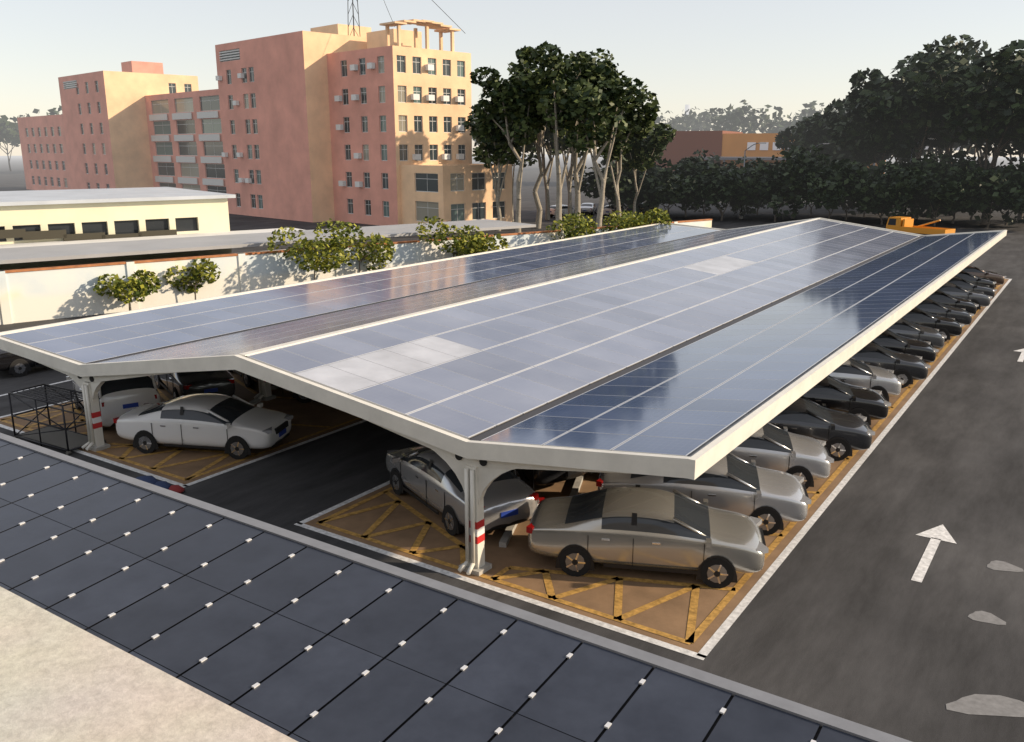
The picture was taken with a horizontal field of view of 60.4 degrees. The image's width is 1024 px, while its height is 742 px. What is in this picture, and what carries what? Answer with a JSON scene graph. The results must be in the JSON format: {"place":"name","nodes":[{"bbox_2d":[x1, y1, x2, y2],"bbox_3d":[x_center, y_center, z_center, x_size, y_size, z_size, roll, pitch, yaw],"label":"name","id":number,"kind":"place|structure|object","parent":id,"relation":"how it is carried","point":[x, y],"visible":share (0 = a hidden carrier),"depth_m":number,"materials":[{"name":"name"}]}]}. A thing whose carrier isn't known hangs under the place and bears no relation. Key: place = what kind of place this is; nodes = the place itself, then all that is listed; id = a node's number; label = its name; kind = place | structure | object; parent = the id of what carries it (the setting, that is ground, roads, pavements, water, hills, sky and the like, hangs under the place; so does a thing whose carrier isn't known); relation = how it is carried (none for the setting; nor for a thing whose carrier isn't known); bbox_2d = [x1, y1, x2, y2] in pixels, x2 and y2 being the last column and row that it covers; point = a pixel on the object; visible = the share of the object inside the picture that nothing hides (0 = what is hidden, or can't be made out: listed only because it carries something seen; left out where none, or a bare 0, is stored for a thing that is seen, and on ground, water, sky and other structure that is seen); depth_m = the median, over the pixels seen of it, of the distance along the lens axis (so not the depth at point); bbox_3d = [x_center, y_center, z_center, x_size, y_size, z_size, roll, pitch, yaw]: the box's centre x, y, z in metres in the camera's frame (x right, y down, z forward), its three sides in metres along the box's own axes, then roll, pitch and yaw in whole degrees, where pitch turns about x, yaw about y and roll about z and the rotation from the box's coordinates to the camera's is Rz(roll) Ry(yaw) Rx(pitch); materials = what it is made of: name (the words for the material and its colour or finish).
{"place":"outdoors","nodes":[
{"label":"outdoors","id":0,"kind":"place"},
{"bbox_2d":[17,0,511,225],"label":"apartment building","id":1,"kind":"structure","parent":0,"point":[350,123],"depth_m":101.64,"materials":[{"name":"paint"}]},
{"bbox_2d":[0,218,1006,479],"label":"carport roof frame","id":2,"kind":"object","parent":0,"point":[526,456],"visible":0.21,"depth_m":19.00,"materials":[{"name":"white metal"}]},
{"bbox_2d":[6,218,1001,456],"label":"carport deck","id":3,"kind":"structure","parent":2,"relation":"on","point":[528,414],"depth_m":26.31,"materials":[{"name":"solar panel metal"},{"name":"white steel"}]},
{"bbox_2d":[0,219,998,455],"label":"solar panels","id":4,"kind":"object","parent":3,"relation":"on","point":[689,428],"visible":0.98,"depth_m":27.04,"materials":[{"name":"blue glass"}]},
{"bbox_2d":[0,154,1023,741],"bbox_3d":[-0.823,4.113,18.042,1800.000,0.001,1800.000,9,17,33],"label":"asphalt ground","id":5,"kind":"structure","parent":0,"point":[844,614],"depth_m":20.02,"materials":[{"name":"grey asphalt"}]},
{"bbox_2d":[0,114,29,170],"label":"horizon tree","id":6,"kind":"object","parent":5,"relation":"on","point":[9,129],"visible":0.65,"depth_m":306.82,"materials":[{"name":"green plant"}]},
{"bbox_2d":[0,349,44,376],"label":"dark car","id":7,"kind":"object","parent":5,"relation":"on","point":[15,365],"visible":0.2,"depth_m":33.12,"materials":[{"name":"black paint"}]},
{"bbox_2d":[8,384,105,454],"bbox_3d":[-13.373,1.379,25.788,2.720,1.472,1.200,8,17,30],"label":"scaffold cage","id":8,"kind":"object","parent":5,"relation":"on","point":[61,436],"visible":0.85,"depth_m":25.77,"materials":[{"name":"grey metal"}]},
{"bbox_2d":[66,375,160,426],"bbox_3d":[-12.854,0.558,28.360,2.260,1.784,4.670,-10,17,-34],"label":"white car","id":9,"kind":"object","parent":5,"relation":"on","point":[118,397],"visible":0.38,"depth_m":26.48,"materials":[{"name":"white paint"}]},
{"bbox_2d":[93,269,162,310],"bbox_3d":[-19.741,-4.093,45.561,3.040,2.316,3.174,9,17,33],"label":"wall tree","id":10,"kind":"object","parent":5,"relation":"on","point":[139,287],"visible":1,"depth_m":45.05,"materials":[{"name":"green plant"}]},
{"bbox_2d":[0,587,297,741],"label":"rooftop surface","id":11,"kind":"object","parent":5,"relation":"on","point":[62,680],"depth_m":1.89,"materials":[{"name":"concrete"}]},
{"bbox_2d":[136,475,184,492],"bbox_3d":[-9.933,2.799,22.765,3.663,0.301,0.542,6,16,24],"label":"rag bundle","id":12,"kind":"object","parent":5,"relation":"on","point":[162,484],"visible":0.38,"depth_m":22.26,"materials":[{"name":"blue fabric"}]},
{"bbox_2d":[68,375,275,451],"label":"carport columns","id":13,"kind":"structure","parent":5,"relation":"on","point":[90,391],"depth_m":25.10,"materials":[{"name":"white metal"}]},
{"bbox_2d":[162,258,220,299],"bbox_3d":[-17.526,-4.922,48.230,3.072,2.606,2.104,-6,15,-21],"label":"wall tree","id":14,"kind":"object","parent":5,"relation":"on","point":[197,278],"visible":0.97,"depth_m":47.91,"materials":[{"name":"green plant"}]},
{"bbox_2d":[113,392,292,459],"bbox_3d":[-8.886,1.471,25.433,4.810,1.460,2.220,3,15,10],"label":"white car","id":15,"kind":"object","parent":5,"relation":"on","point":[237,427],"visible":1,"depth_m":24.69,"materials":[{"name":"white paint"}]},
{"bbox_2d":[0,187,535,269],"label":"buildings","id":16,"kind":"structure","parent":5,"relation":"on","point":[48,228],"depth_m":55.25,"materials":[{"name":"grey"}]},
{"bbox_2d":[267,218,354,279],"bbox_3d":[-11.563,-6.442,50.381,5.119,4.485,3.636,-1,14,-4],"label":"wall tree","id":17,"kind":"object","parent":5,"relation":"on","point":[320,244],"visible":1,"depth_m":50.07,"materials":[{"name":"green plant"}]},
{"bbox_2d":[0,219,711,324],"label":"boundary wall","id":18,"kind":"structure","parent":5,"relation":"on","point":[39,294],"depth_m":47.63,"materials":[{"name":"paint"}]},
{"bbox_2d":[326,222,395,272],"bbox_3d":[-9.048,-7.015,53.269,2.740,4.170,4.905,9,17,33],"label":"wall tree","id":19,"kind":"object","parent":5,"relation":"on","point":[388,249],"visible":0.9,"depth_m":53.27,"materials":[{"name":"green plant"}]},
{"bbox_2d":[249,385,583,547],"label":"wheel stops","id":20,"kind":"object","parent":5,"relation":"on","point":[506,536],"visible":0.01,"depth_m":21.78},
{"bbox_2d":[415,216,487,256],"bbox_3d":[-3.652,-7.860,56.531,4.741,4.195,3.538,-9,17,-30],"label":"wall tree","id":21,"kind":"object","parent":5,"relation":"on","point":[459,243],"visible":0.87,"depth_m":55.83,"materials":[{"name":"green plant"}]},
{"bbox_2d":[0,433,911,741],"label":"solar array","id":22,"kind":"object","parent":5,"relation":"on","point":[296,637],"visible":0.9,"depth_m":11.60,"materials":[{"name":"black"}]},
{"bbox_2d":[433,450,512,575],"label":"carport columns","id":23,"kind":"structure","parent":5,"relation":"on","point":[475,482],"depth_m":17.72,"materials":[{"name":"white metal"}]},
{"bbox_2d":[462,232,508,254],"bbox_3d":[-2.075,-7.719,58.380,3.174,3.010,3.540,-6,15,-21],"label":"bush","id":24,"kind":"object","parent":5,"relation":"on","point":[490,239],"visible":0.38,"depth_m":57.60,"materials":[{"name":"green plant"}]},
{"bbox_2d":[462,108,544,230],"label":"tall tree","id":25,"kind":"object","parent":5,"relation":"on","point":[488,134],"visible":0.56,"depth_m":88.42,"materials":[{"name":"green plant"}]},
{"bbox_2d":[469,65,549,232],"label":"tall tree","id":26,"kind":"object","parent":5,"relation":"on","point":[509,99],"visible":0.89,"depth_m":83.08,"materials":[{"name":"green plant"}]},
{"bbox_2d":[473,131,545,221],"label":"tall tree","id":27,"kind":"object","parent":5,"relation":"on","point":[530,148],"visible":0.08,"depth_m":100.13,"materials":[{"name":"green plant"}]},
{"bbox_2d":[0,278,1023,716],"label":"road markings","id":28,"kind":"object","parent":5,"relation":"on","point":[688,614],"visible":0.36,"depth_m":19.35,"materials":[{"name":"white paint"}]},
{"bbox_2d":[155,370,234,397],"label":"grey car","id":29,"kind":"object","parent":28,"relation":"on","point":[178,384],"visible":0.38,"depth_m":29.15,"materials":[{"name":"grey paint"}]},
{"bbox_2d":[228,370,257,387],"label":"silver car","id":30,"kind":"object","parent":28,"relation":"on","point":[249,380],"visible":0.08,"depth_m":31.67,"materials":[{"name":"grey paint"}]},
{"bbox_2d":[282,388,311,402],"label":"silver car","id":31,"kind":"object","parent":28,"relation":"on","point":[301,398],"visible":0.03,"depth_m":29.88,"materials":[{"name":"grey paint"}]},
{"bbox_2d":[386,445,538,535],"bbox_3d":[-1.341,2.561,21.155,2.220,1.460,4.810,-9,17,-31],"label":"silver car","id":32,"kind":"object","parent":28,"relation":"on","point":[427,474],"visible":0.62,"depth_m":19.84,"materials":[{"name":"grey paint"}]},
{"bbox_2d":[596,452,811,534],"bbox_3d":[4.441,2.679,20.691,4.810,1.460,2.220,3,15,11],"label":"silver car","id":33,"kind":"object","parent":28,"relation":"on","point":[773,500],"visible":0.56,"depth_m":19.78,"materials":[{"name":"grey paint"}]},
{"bbox_2d":[730,422,833,488],"bbox_3d":[6.041,2.028,23.147,4.430,1.509,2.220,3,15,11],"label":"silver car","id":34,"kind":"object","parent":28,"relation":"on","point":[768,445],"visible":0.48,"depth_m":22.17,"materials":[{"name":"grey paint"}]},
{"bbox_2d":[802,375,890,424],"bbox_3d":[9.395,0.802,28.057,4.810,1.460,2.220,3,15,11],"label":"black car","id":35,"kind":"object","parent":28,"relation":"on","point":[830,392],"visible":0.44,"depth_m":27.05,"materials":[{"name":"black paint"}]},
{"bbox_2d":[829,358,903,401],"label":"silver car","id":36,"kind":"object","parent":28,"relation":"on","point":[886,382],"visible":0.4,"depth_m":29.52,"materials":[{"name":"grey paint"}]},
{"bbox_2d":[872,329,938,362],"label":"black car","id":37,"kind":"object","parent":28,"relation":"on","point":[898,342],"visible":0.38,"depth_m":34.21,"materials":[{"name":"black paint"}]},
{"bbox_2d":[888,318,946,348],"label":"grey car","id":38,"kind":"object","parent":28,"relation":"on","point":[911,329],"visible":0.34,"depth_m":36.55,"materials":[{"name":"grey paint"}]},
{"bbox_2d":[902,307,963,341],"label":"black car","id":39,"kind":"object","parent":28,"relation":"on","point":[948,327],"visible":0.4,"depth_m":38.97,"materials":[{"name":"black paint"}]},
{"bbox_2d":[928,289,978,314],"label":"black car","id":40,"kind":"object","parent":28,"relation":"on","point":[944,298],"visible":0.32,"depth_m":43.77,"materials":[{"name":"black paint"}]},
{"bbox_2d":[938,282,992,309],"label":"grey car","id":41,"kind":"object","parent":28,"relation":"on","point":[981,299],"visible":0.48,"depth_m":46.24,"materials":[{"name":"grey paint"}]},
{"bbox_2d":[955,270,995,288],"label":"black car","id":42,"kind":"object","parent":28,"relation":"on","point":[962,274],"visible":0.27,"depth_m":51.01,"materials":[{"name":"black paint"}]},
{"bbox_2d":[508,65,564,228],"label":"tall tree","id":43,"kind":"object","parent":5,"relation":"on","point":[537,184],"visible":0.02,"depth_m":92.42,"materials":[{"name":"beige plant"}]},
{"bbox_2d":[533,126,566,219],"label":"tall tree","id":44,"kind":"object","parent":5,"relation":"on","point":[547,145],"visible":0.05,"depth_m":103.28,"materials":[{"name":"beige plant"}]},
{"bbox_2d":[511,469,591,488],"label":"dark grey car","id":45,"kind":"object","parent":5,"relation":"on","point":[534,476],"visible":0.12,"depth_m":21.84,"materials":[{"name":"grey paint"}]},
{"bbox_2d":[507,40,597,229],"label":"tall tree","id":46,"kind":"object","parent":5,"relation":"on","point":[541,76],"visible":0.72,"depth_m":80.28,"materials":[{"name":"green plant"}]},
{"bbox_2d":[550,205,574,216],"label":"car","id":47,"kind":"object","parent":5,"relation":"on","point":[553,210],"visible":0.39,"depth_m":108.05,"materials":[{"name":"white paint"}]},
{"bbox_2d":[548,118,592,218],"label":"tall tree","id":48,"kind":"object","parent":5,"relation":"on","point":[564,148],"visible":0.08,"depth_m":101.32,"materials":[{"name":"green plant"}]},
{"bbox_2d":[545,212,598,239],"bbox_3d":[4.410,-9.377,62.871,5.089,4.004,3.406,40,42,69],"label":"wall tree","id":49,"kind":"object","parent":5,"relation":"on","point":[569,230],"visible":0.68,"depth_m":61.73,"materials":[{"name":"green plant"}]},
{"bbox_2d":[549,48,618,227],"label":"tall tree","id":50,"kind":"object","parent":5,"relation":"on","point":[577,180],"visible":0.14,"depth_m":86.49,"materials":[{"name":"green plant"}]},
{"bbox_2d":[581,203,596,214],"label":"car","id":51,"kind":"object","parent":5,"relation":"on","point":[591,208],"visible":0.86,"depth_m":111.95,"materials":[{"name":"grey paint"}]},
{"bbox_2d":[541,58,648,226],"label":"tall tree","id":52,"kind":"object","parent":5,"relation":"on","point":[589,102],"visible":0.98,"depth_m":79.54,"materials":[{"name":"green plant"}]},
{"bbox_2d":[564,159,656,215],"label":"tree","id":53,"kind":"object","parent":5,"relation":"on","point":[626,183],"visible":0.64,"depth_m":102.72,"materials":[{"name":"green plant"}]},
{"bbox_2d":[603,205,626,216],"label":"car","id":54,"kind":"object","parent":5,"relation":"on","point":[607,209],"visible":0.48,"depth_m":107.55,"materials":[{"name":"white paint"}]},
{"bbox_2d":[586,91,660,218],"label":"tall tree","id":55,"kind":"object","parent":5,"relation":"on","point":[639,126],"visible":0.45,"depth_m":87.22,"materials":[{"name":"green plant"}]},
{"bbox_2d":[600,210,646,231],"bbox_3d":[8.292,-10.116,65.789,3.375,3.995,4.638,9,17,33],"label":"bush","id":56,"kind":"object","parent":5,"relation":"on","point":[634,221],"visible":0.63,"depth_m":64.90,"materials":[{"name":"green plant"}]},
{"bbox_2d":[605,156,665,214],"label":"tree","id":57,"kind":"object","parent":5,"relation":"on","point":[623,205],"visible":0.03,"depth_m":108.32,"materials":[{"name":"green plant"}]},
{"bbox_2d":[612,122,676,216],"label":"tall tree","id":58,"kind":"object","parent":5,"relation":"on","point":[656,142],"visible":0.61,"depth_m":94.35,"materials":[{"name":"green plant"}]},
{"bbox_2d":[526,484,768,588],"bbox_3d":[2.776,3.292,18.288,4.810,1.460,2.220,3,15,10],"label":"car","id":59,"kind":"object","parent":5,"relation":"on","point":[637,527],"visible":1,"depth_m":17.57,"materials":[{"name":"grey paint"}]},
{"bbox_2d":[630,208,671,226],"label":"bush","id":60,"kind":"object","parent":5,"relation":"on","point":[650,214],"visible":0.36,"depth_m":66.83,"materials":[{"name":"green plant"}]},
{"bbox_2d":[625,155,720,212],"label":"tree","id":61,"kind":"object","parent":5,"relation":"on","point":[664,188],"visible":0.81,"depth_m":102.48,"materials":[{"name":"green plant"}]},
{"bbox_2d":[653,110,700,130],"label":"horizon tree","id":62,"kind":"object","parent":5,"relation":"on","point":[676,126],"visible":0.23,"depth_m":352.35,"materials":[{"name":"green plant"}]},
{"bbox_2d":[659,156,717,216],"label":"tree","id":63,"kind":"object","parent":5,"relation":"on","point":[684,166],"visible":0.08,"depth_m":105.09,"materials":[{"name":"green plant"}]},
{"bbox_2d":[671,107,737,130],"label":"horizon tree","id":64,"kind":"object","parent":5,"relation":"on","point":[705,125],"visible":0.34,"depth_m":362.07,"materials":[{"name":"green plant"}]},
{"bbox_2d":[676,148,753,213],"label":"tree","id":65,"kind":"object","parent":5,"relation":"on","point":[716,157],"visible":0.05,"depth_m":111.77,"materials":[{"name":"green plant"}]},
{"bbox_2d":[675,164,772,220],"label":"tree","id":66,"kind":"object","parent":5,"relation":"on","point":[722,188],"visible":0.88,"depth_m":101.56,"materials":[{"name":"green plant"}]},
{"bbox_2d":[720,157,773,217],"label":"tree","id":67,"kind":"object","parent":5,"relation":"on","point":[736,207],"visible":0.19,"depth_m":105.31,"materials":[{"name":"green plant"}]},
{"bbox_2d":[708,99,785,132],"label":"horizon tree","id":68,"kind":"object","parent":5,"relation":"on","point":[735,118],"visible":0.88,"depth_m":304.07,"materials":[{"name":"green plant"}]},
{"bbox_2d":[731,154,822,221],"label":"tree","id":69,"kind":"object","parent":5,"relation":"on","point":[773,191],"visible":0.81,"depth_m":99.92,"materials":[{"name":"green plant"}]},
{"bbox_2d":[612,131,960,170],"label":"orange hall","id":70,"kind":"structure","parent":5,"relation":"on","point":[727,146],"depth_m":186.57,"materials":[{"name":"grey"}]},
{"bbox_2d":[763,108,818,132],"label":"horizon tree","id":71,"kind":"object","parent":5,"relation":"on","point":[789,124],"visible":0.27,"depth_m":319.28,"materials":[{"name":"green plant"}]},
{"bbox_2d":[761,145,832,218],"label":"tree","id":72,"kind":"object","parent":5,"relation":"on","point":[775,166],"visible":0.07,"depth_m":103.88,"materials":[{"name":"green plant"}]},
{"bbox_2d":[775,126,829,159],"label":"dense tree","id":73,"kind":"object","parent":5,"relation":"on","point":[784,139],"visible":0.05,"depth_m":127.92,"materials":[{"name":"green plant"}]},
{"bbox_2d":[796,101,846,121],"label":"horizon tree","id":74,"kind":"object","parent":5,"relation":"on","point":[810,105],"visible":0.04,"depth_m":330.70,"materials":[{"name":"green plant"}]},
{"bbox_2d":[769,396,874,460],"bbox_3d":[7.805,1.482,25.389,4.810,1.460,2.220,3,15,12],"label":"dark grey car","id":75,"kind":"object","parent":5,"relation":"on","point":[842,434],"visible":0.46,"depth_m":24.38,"materials":[{"name":"grey paint"}]},
{"bbox_2d":[783,144,869,218],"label":"tree","id":76,"kind":"object","parent":5,"relation":"on","point":[834,179],"visible":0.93,"depth_m":97.19,"materials":[{"name":"green plant"}]},
{"bbox_2d":[792,111,896,167],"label":"dense tree","id":77,"kind":"object","parent":5,"relation":"on","point":[815,134],"visible":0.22,"depth_m":121.19,"materials":[{"name":"green plant"}]},
{"bbox_2d":[817,160,878,219],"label":"tree","id":78,"kind":"object","parent":5,"relation":"on","point":[848,202],"visible":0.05,"depth_m":103.90,"materials":[{"name":"green plant"}]},
{"bbox_2d":[821,96,936,165],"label":"dense tree","id":79,"kind":"object","parent":5,"relation":"on","point":[846,131],"visible":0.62,"depth_m":108.89,"materials":[{"name":"green plant"}]},
{"bbox_2d":[848,168,927,224],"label":"tree","id":80,"kind":"object","parent":5,"relation":"on","point":[885,195],"visible":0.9,"depth_m":96.34,"materials":[{"name":"green plant"}]},
{"bbox_2d":[851,341,930,387],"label":"dark grey car","id":81,"kind":"object","parent":5,"relation":"on","point":[908,369],"visible":0.38,"depth_m":31.71,"materials":[{"name":"grey paint"}]},
{"bbox_2d":[845,103,943,161],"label":"dense tree","id":82,"kind":"object","parent":5,"relation":"on","point":[923,152],"depth_m":124.67,"materials":[{"name":"green plant"}]},
{"bbox_2d":[871,159,944,211],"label":"tree","id":83,"kind":"object","parent":5,"relation":"on","point":[881,168],"visible":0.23,"depth_m":98.47,"materials":[{"name":"green plant"}]},
{"bbox_2d":[886,216,954,234],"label":"orange truck","id":84,"kind":"object","parent":5,"relation":"on","point":[901,223],"visible":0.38,"depth_m":81.65,"materials":[{"name":"orange metal"}]},
{"bbox_2d":[846,39,997,218],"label":"dense tree","id":85,"kind":"object","parent":5,"relation":"on","point":[877,97],"visible":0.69,"depth_m":100.78,"materials":[{"name":"green plant"}]},
{"bbox_2d":[897,150,953,218],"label":"tree","id":86,"kind":"object","parent":5,"relation":"on","point":[903,159],"visible":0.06,"depth_m":106.93,"materials":[{"name":"green plant"}]},
{"bbox_2d":[899,79,962,161],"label":"dense tree","id":87,"kind":"object","parent":5,"relation":"on","point":[956,145],"depth_m":122.83,"materials":[{"name":"green plant"}]},
{"bbox_2d":[895,159,983,225],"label":"tree","id":88,"kind":"object","parent":5,"relation":"on","point":[939,197],"visible":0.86,"depth_m":93.76,"materials":[{"name":"green plant"}]},
{"bbox_2d":[890,34,991,215],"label":"dense tree","id":89,"kind":"object","parent":5,"relation":"on","point":[971,43],"visible":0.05,"depth_m":106.39,"materials":[{"name":"green plant"}]},
{"bbox_2d":[916,297,973,324],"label":"dark grey car","id":90,"kind":"object","parent":5,"relation":"on","point":[959,315],"visible":0.39,"depth_m":41.41,"materials":[{"name":"grey paint"}]},
{"bbox_2d":[910,150,1004,223],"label":"tree","id":91,"kind":"object","parent":5,"relation":"on","point":[960,154],"visible":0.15,"depth_m":98.81,"materials":[{"name":"green plant"}]},
{"bbox_2d":[912,39,1023,222],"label":"dense tree","id":92,"kind":"object","parent":5,"relation":"on","point":[982,123],"visible":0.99,"depth_m":92.69,"materials":[{"name":"green plant"}]},
{"bbox_2d":[939,154,996,220],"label":"tree","id":93,"kind":"object","parent":5,"relation":"on","point":[966,161],"visible":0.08,"depth_m":102.42,"materials":[{"name":"green plant"}]},
{"bbox_2d":[948,276,996,298],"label":"dark grey car","id":94,"kind":"object","parent":5,"relation":"on","point":[966,284],"visible":0.26,"depth_m":48.55,"materials":[{"name":"grey paint"}]},
{"bbox_2d":[944,60,1011,159],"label":"dense tree","id":95,"kind":"object","parent":5,"relation":"on","point":[972,150],"visible":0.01,"depth_m":127.39,"materials":[{"name":"green plant"}]},
{"bbox_2d":[963,264,1005,286],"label":"brown car","id":96,"kind":"object","parent":5,"relation":"on","point":[998,278],"visible":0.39,"depth_m":53.52,"materials":[{"name":"brown paint"}]},
{"bbox_2d":[947,164,1023,224],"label":"tree belt","id":97,"kind":"object","parent":5,"relation":"on","point":[1007,218],"visible":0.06,"depth_m":95.78,"materials":[{"name":"green plant"}]},
{"bbox_2d":[950,164,1023,227],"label":"tree","id":98,"kind":"object","parent":5,"relation":"on","point":[989,190],"visible":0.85,"depth_m":92.25,"materials":[{"name":"green plant"}]},
{"bbox_2d":[971,96,1023,219],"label":"dense tree","id":99,"kind":"object","parent":5,"relation":"on","point":[1010,149],"visible":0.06,"depth_m":100.15,"materials":[{"name":"green plant"}]},
{"bbox_2d":[995,157,1023,212],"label":"tree","id":100,"kind":"object","parent":5,"relation":"on","point":[1014,159],"visible":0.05,"depth_m":101.30,"materials":[{"name":"green plant"}]},
{"bbox_2d":[998,159,1023,213],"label":"tree","id":101,"kind":"object","parent":5,"relation":"on","point":[1018,204],"visible":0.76,"depth_m":90.60,"materials":[{"name":"green plant"}]},
{"bbox_2d":[0,0,1023,156],"label":"sky","id":102,"kind":"structure","parent":0,"point":[788,55],"materials":[{"name":"white"}]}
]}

